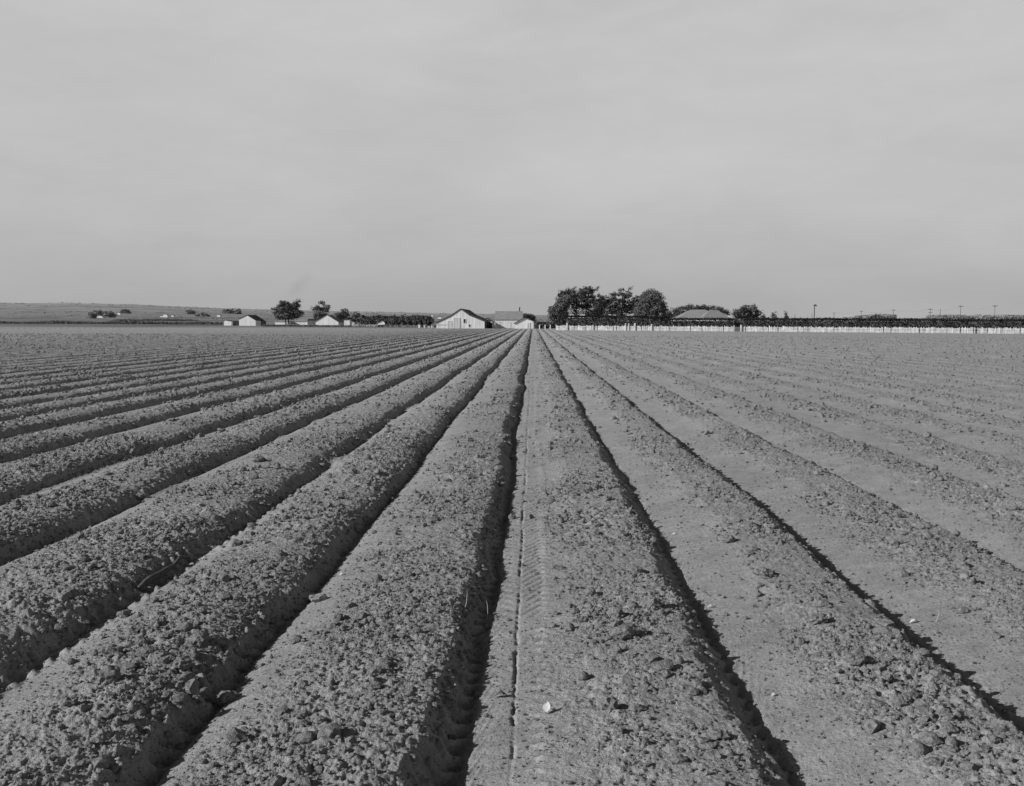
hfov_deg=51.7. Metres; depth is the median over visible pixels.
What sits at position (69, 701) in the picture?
dirt clod
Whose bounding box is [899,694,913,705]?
dirt clod
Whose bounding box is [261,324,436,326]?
crop
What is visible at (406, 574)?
dirt clod
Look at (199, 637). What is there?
dirt clod
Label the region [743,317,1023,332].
hedge
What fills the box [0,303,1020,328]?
ground
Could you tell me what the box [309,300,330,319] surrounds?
eucalyptus tree
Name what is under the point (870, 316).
wood
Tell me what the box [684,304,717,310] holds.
cypress tree
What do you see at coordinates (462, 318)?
barn
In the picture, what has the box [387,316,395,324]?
orchard tree
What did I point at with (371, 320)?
orchard tree
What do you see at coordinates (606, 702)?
dirt clod
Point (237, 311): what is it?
tree
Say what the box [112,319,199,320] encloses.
crop
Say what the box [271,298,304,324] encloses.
eucalyptus tree
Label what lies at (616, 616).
dirt clod
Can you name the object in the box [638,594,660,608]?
dirt clod
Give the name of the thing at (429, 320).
orchard tree
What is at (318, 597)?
dirt clod
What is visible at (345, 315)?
cypress tree
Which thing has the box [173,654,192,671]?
dirt clod
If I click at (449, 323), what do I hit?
door
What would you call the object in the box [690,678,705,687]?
dirt clod
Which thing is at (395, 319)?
orchard tree
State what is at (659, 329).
picket fence
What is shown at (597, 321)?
hedge
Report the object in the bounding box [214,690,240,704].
dirt clod
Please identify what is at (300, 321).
shed
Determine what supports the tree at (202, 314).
on the ground
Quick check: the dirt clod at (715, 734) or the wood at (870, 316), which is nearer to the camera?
the dirt clod at (715, 734)
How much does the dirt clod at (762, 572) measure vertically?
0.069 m
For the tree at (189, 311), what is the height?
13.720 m
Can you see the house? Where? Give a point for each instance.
(347, 322)
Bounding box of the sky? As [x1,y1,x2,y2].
[0,0,1023,317]
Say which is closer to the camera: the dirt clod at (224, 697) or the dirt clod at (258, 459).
the dirt clod at (224, 697)
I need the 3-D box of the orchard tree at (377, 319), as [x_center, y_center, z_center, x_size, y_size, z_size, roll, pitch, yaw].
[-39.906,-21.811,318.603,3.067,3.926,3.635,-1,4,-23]
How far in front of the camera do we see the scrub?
2606.90 m
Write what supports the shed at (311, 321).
on the ground
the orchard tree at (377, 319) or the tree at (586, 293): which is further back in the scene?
the orchard tree at (377, 319)
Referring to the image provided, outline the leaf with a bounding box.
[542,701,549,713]
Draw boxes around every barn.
[436,309,490,327]
[494,307,522,327]
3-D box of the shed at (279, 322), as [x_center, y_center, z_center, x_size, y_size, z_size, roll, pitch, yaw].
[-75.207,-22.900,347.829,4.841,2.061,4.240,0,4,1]
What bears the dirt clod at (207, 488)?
on the ploughed field
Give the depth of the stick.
6.46 m
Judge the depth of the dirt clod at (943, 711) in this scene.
3.99 m
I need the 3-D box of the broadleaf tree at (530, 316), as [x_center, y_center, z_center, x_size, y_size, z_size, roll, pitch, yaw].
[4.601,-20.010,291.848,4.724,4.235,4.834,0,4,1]
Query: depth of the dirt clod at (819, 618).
5.31 m
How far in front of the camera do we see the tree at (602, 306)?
261.67 m
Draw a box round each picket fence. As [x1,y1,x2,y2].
[556,325,732,330]
[742,326,1023,333]
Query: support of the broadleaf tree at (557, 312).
on the ground
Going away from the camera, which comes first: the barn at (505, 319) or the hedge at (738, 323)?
the hedge at (738, 323)
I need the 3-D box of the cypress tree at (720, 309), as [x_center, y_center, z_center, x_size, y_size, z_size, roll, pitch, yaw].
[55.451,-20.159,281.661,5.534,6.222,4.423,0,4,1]
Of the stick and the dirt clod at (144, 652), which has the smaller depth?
the dirt clod at (144, 652)
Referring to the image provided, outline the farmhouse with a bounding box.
[672,310,729,320]
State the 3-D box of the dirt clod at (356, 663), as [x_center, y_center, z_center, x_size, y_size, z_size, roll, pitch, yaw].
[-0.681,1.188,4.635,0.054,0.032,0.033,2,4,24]
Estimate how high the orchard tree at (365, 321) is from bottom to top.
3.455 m
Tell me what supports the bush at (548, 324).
on the ground
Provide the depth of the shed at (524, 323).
246.46 m
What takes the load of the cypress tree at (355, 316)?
on the ground
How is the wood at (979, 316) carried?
on the ground
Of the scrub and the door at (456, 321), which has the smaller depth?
the door at (456, 321)
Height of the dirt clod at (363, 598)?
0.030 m
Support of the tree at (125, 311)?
on the ground
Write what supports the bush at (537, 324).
on the ground
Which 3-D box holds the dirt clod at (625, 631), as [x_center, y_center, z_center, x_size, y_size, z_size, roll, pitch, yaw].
[0.541,1.140,5.053,0.142,0.071,0.107,-1,4,-22]
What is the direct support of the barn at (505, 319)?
on the ground
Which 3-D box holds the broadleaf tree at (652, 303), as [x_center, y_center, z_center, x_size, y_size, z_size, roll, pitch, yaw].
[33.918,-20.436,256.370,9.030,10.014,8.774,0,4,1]
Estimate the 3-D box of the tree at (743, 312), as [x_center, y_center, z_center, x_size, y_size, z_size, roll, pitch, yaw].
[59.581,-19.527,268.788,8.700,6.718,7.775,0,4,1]
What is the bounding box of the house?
[343,317,351,324]
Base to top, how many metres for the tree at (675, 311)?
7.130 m
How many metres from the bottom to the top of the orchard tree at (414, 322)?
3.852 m
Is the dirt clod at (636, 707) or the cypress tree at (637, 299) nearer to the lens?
the dirt clod at (636, 707)
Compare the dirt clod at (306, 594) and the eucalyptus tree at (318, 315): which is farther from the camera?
the eucalyptus tree at (318, 315)
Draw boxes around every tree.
[87,312,96,318]
[91,310,103,315]
[102,311,117,317]
[119,309,131,313]
[184,309,195,313]
[194,312,209,316]
[233,308,241,313]
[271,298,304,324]
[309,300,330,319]
[334,308,350,324]
[350,311,360,324]
[356,315,364,324]
[362,316,370,324]
[367,315,375,324]
[374,314,381,323]
[379,316,387,324]
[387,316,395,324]
[392,314,399,324]
[397,314,406,324]
[403,315,414,325]
[409,314,419,325]
[416,315,426,325]
[422,315,434,325]
[523,313,536,323]
[547,295,571,325]
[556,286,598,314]
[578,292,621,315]
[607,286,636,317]
[629,294,643,312]
[633,288,668,318]
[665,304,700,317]
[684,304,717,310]
[710,306,730,315]
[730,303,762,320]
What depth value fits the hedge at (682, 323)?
192.40 m
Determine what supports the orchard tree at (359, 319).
on the ground
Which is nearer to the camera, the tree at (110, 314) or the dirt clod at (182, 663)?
the dirt clod at (182, 663)
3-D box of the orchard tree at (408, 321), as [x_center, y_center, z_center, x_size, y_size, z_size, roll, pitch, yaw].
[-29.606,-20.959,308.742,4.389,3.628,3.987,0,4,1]
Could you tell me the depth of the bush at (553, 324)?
260.81 m
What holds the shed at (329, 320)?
on the ground
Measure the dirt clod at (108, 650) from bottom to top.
0.067 m
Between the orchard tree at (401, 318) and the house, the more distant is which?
the house
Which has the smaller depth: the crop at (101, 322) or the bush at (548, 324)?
the bush at (548, 324)
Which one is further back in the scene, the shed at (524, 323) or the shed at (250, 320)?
the shed at (250, 320)
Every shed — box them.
[224,320,232,325]
[233,321,238,325]
[239,315,264,325]
[275,320,290,324]
[291,319,307,324]
[307,319,317,324]
[316,315,342,324]
[514,317,534,328]
[567,311,583,317]
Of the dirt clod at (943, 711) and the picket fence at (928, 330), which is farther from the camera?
the picket fence at (928, 330)
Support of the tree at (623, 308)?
on the ground
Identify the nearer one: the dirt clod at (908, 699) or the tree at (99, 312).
the dirt clod at (908, 699)
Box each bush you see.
[534,321,541,327]
[545,321,551,327]
[550,321,556,327]
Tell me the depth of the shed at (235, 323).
353.59 m
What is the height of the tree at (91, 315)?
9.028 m
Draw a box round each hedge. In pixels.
[565,314,669,330]
[666,317,736,330]
[735,319,744,330]
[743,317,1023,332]
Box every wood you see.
[841,316,861,320]
[855,314,896,320]
[925,314,1023,320]
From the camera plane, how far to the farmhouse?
271.21 m
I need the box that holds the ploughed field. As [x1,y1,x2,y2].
[0,327,1023,785]
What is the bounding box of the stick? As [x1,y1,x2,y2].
[138,555,190,588]
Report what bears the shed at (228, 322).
on the ground
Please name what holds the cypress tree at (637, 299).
on the ground
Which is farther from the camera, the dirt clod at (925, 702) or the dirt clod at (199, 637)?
the dirt clod at (199, 637)
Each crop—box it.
[0,320,223,324]
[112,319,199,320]
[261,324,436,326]
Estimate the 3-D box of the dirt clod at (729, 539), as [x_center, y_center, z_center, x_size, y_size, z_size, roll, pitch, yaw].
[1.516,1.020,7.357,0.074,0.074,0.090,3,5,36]
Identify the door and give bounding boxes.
[447,321,451,327]
[453,318,459,327]
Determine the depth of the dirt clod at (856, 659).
4.61 m
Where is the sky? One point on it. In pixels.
(846, 158)
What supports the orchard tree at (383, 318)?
on the ground
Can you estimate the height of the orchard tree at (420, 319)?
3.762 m
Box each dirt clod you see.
[61,696,78,706]
[99,643,124,657]
[99,665,121,684]
[134,647,154,657]
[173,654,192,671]
[189,632,208,645]
[204,486,215,491]
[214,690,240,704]
[251,456,265,461]
[302,591,314,600]
[309,593,326,601]
[351,660,361,666]
[358,596,368,601]
[403,571,412,577]
[598,696,619,709]
[611,624,639,639]
[613,613,623,618]
[628,703,646,711]
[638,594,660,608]
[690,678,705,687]
[708,728,730,739]
[723,535,735,542]
[752,567,776,578]
[786,635,796,642]
[809,612,827,623]
[845,652,868,665]
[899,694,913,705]
[914,698,934,706]
[935,707,951,716]
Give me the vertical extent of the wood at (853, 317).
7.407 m
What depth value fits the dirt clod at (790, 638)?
5.12 m
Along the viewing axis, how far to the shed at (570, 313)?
283.98 m
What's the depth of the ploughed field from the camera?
6.93 m
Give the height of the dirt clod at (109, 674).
0.089 m
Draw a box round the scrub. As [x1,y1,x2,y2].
[0,302,549,320]

